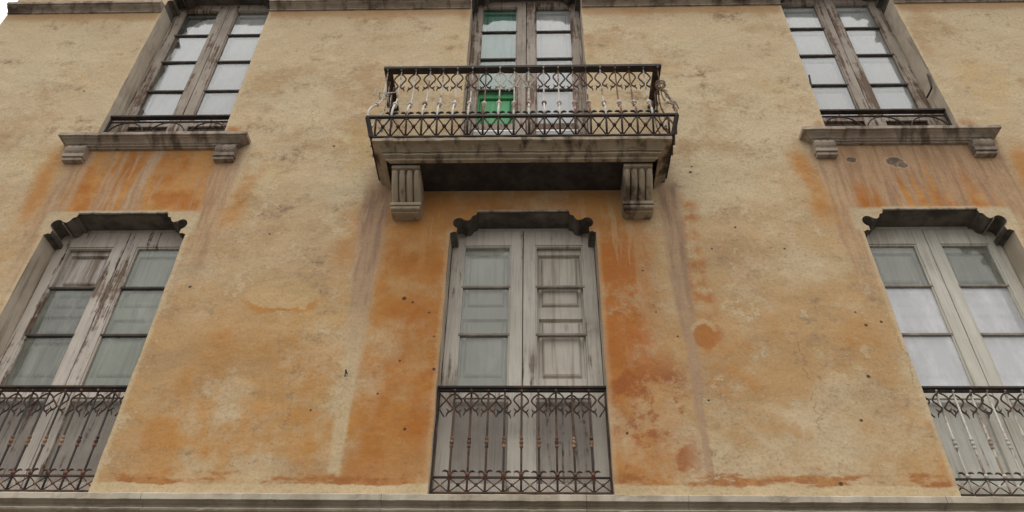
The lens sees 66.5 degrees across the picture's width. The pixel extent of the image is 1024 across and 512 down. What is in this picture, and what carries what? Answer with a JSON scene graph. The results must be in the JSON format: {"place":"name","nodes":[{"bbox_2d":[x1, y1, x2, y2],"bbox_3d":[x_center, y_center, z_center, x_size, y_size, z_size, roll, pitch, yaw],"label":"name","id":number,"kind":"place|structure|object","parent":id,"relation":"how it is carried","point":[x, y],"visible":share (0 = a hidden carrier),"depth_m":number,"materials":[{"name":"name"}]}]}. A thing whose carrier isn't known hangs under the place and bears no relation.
{"place":"outdoors","nodes":[
{"label":"outdoors","id":0,"kind":"place"},
{"bbox_2d":[0,0,17,23],"label":"sky","id":1,"kind":"structure","parent":0,"point":[3,3],"materials":[{"name":"white"}]},
{"label":"street","id":2,"kind":"structure","parent":0,"visible":0},
{"bbox_2d":[0,0,1023,495],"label":"plaster wall","id":3,"kind":"structure","parent":2,"relation":"on","point":[752,338],"depth_m":6.37,"materials":[{"name":"beige paint"}]},
{"bbox_2d":[0,385,127,491],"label":"railing","id":4,"kind":"object","parent":3,"relation":"attached to","point":[81,389],"depth_m":5.50,"materials":[{"name":"black metal"}]},
{"bbox_2d":[7,0,164,14],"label":"string course","id":5,"kind":"object","parent":3,"relation":"attached to","point":[91,7],"visible":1,"depth_m":8.63,"materials":[{"name":"stone"}]},
{"bbox_2d":[0,212,182,489],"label":"french window","id":6,"kind":"structure","parent":3,"relation":"attached to","point":[88,316],"depth_m":6.12,"materials":[{"name":"grey wood"}]},
{"bbox_2d":[58,131,250,163],"bbox_3d":[-3.284,-0.991,7.094,1.740,0.296,0.134,0,-40,2],"label":"window sill","id":7,"kind":"structure","parent":3,"relation":"attached to","point":[224,145],"depth_m":7.12,"materials":[{"name":"stone"}]},
{"bbox_2d":[104,114,230,131],"bbox_3d":[-3.293,-1.175,7.422,1.196,0.455,0.052,0,-40,2],"label":"window guard","id":8,"kind":"object","parent":3,"relation":"attached to","point":[128,119],"visible":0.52,"depth_m":7.54,"materials":[{"name":"black paint"}]},
{"bbox_2d":[116,5,269,131],"bbox_3d":[-3.275,-1.923,8.205,1.240,2.737,0.416,0,-40,2],"label":"french window","id":9,"kind":"structure","parent":3,"relation":"attached to","point":[200,62],"depth_m":8.35,"materials":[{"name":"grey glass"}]},
{"bbox_2d":[269,0,470,10],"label":"string course","id":10,"kind":"object","parent":3,"relation":"attached to","point":[306,5],"visible":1,"depth_m":8.54,"materials":[{"name":"stone"}]},
{"bbox_2d":[0,492,1023,511],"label":"stone cornice","id":11,"kind":"structure","parent":3,"relation":"attached to","point":[153,502],"depth_m":4.86,"materials":[{"name":"grey stone"}]},
{"bbox_2d":[429,386,613,494],"bbox_3d":[0.065,1.239,5.310,1.200,0.790,0.072,0,-40,2],"label":"railing","id":12,"kind":"object","parent":3,"relation":"attached to","point":[489,390],"depth_m":5.32,"materials":[{"name":"black metal"}]},
{"bbox_2d":[433,209,610,491],"bbox_3d":[0.079,0.693,5.921,1.240,2.582,0.416,0,-40,2],"label":"french window","id":13,"kind":"structure","parent":3,"relation":"attached to","point":[520,312],"depth_m":5.95,"materials":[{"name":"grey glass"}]},
{"bbox_2d":[372,136,671,220],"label":"balcony","id":14,"kind":"structure","parent":3,"relation":"attached to","point":[630,168],"depth_m":6.46,"materials":[{"name":"stone"}]},
{"bbox_2d":[365,64,678,179],"bbox_3d":[0.089,-1.217,6.908,2.659,0.976,0.587,0,-40,2],"label":"balcony railing","id":15,"kind":"object","parent":14,"relation":"on","point":[485,70],"visible":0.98,"depth_m":6.70,"materials":[{"name":"black metal"}]},
{"bbox_2d":[374,88,397,99],"bbox_3d":[-1.113,-1.415,6.881,0.209,0.095,0.081,7,-40,-7],"label":"cord","id":16,"kind":"object","parent":15,"relation":"attached to","point":[387,94],"visible":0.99,"depth_m":6.86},
{"bbox_2d":[655,80,678,110],"bbox_3d":[1.340,-1.371,6.736,0.171,0.470,0.083,-24,-46,27],"label":"wire tangle","id":17,"kind":"object","parent":15,"relation":"attached to","point":[665,91],"visible":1,"depth_m":6.82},
{"bbox_2d":[464,1,587,134],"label":"french window","id":18,"kind":"structure","parent":3,"relation":"attached to","point":[539,33],"depth_m":8.32,"materials":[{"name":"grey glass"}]},
{"bbox_2d":[581,0,780,7],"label":"string course","id":19,"kind":"object","parent":3,"relation":"attached to","point":[624,3],"visible":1,"depth_m":8.46,"materials":[{"name":"stone"}]},
{"bbox_2d":[781,0,939,125],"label":"french window","id":20,"kind":"structure","parent":3,"relation":"attached to","point":[851,54],"depth_m":8.16,"materials":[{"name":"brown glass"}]},
{"bbox_2d":[819,108,951,125],"bbox_3d":[3.478,-1.200,7.239,1.196,0.455,0.052,0,-40,2],"label":"window guard","id":21,"kind":"object","parent":3,"relation":"attached to","point":[839,113],"visible":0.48,"depth_m":7.35,"materials":[{"name":"black paint"}]},
{"bbox_2d":[799,125,1001,158],"bbox_3d":[3.464,-1.016,6.911,1.740,0.296,0.136,0,-40,2],"label":"window sill","id":22,"kind":"structure","parent":3,"relation":"attached to","point":[823,141],"depth_m":6.94,"materials":[{"name":"stone"}]},
{"bbox_2d":[926,73,931,97],"bbox_3d":[4.058,-1.661,7.620,0.042,0.215,0.140,0,-40,2],"label":"iron hook","id":23,"kind":"object","parent":3,"relation":"attached to","point":[930,83],"visible":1,"depth_m":7.56,"materials":[{"name":"black metal"}]},
{"bbox_2d":[867,207,1023,493],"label":"french window","id":24,"kind":"structure","parent":3,"relation":"attached to","point":[956,296],"depth_m":6.02,"materials":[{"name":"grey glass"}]},
{"bbox_2d":[892,0,1023,3],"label":"string course","id":25,"kind":"object","parent":3,"relation":"attached to","point":[937,1],"visible":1,"depth_m":8.37,"materials":[{"name":"stone"}]},
{"bbox_2d":[921,386,1023,496],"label":"railing","id":26,"kind":"object","parent":3,"relation":"attached to","point":[1004,390],"depth_m":5.33,"materials":[{"name":"black metal"}]}
]}

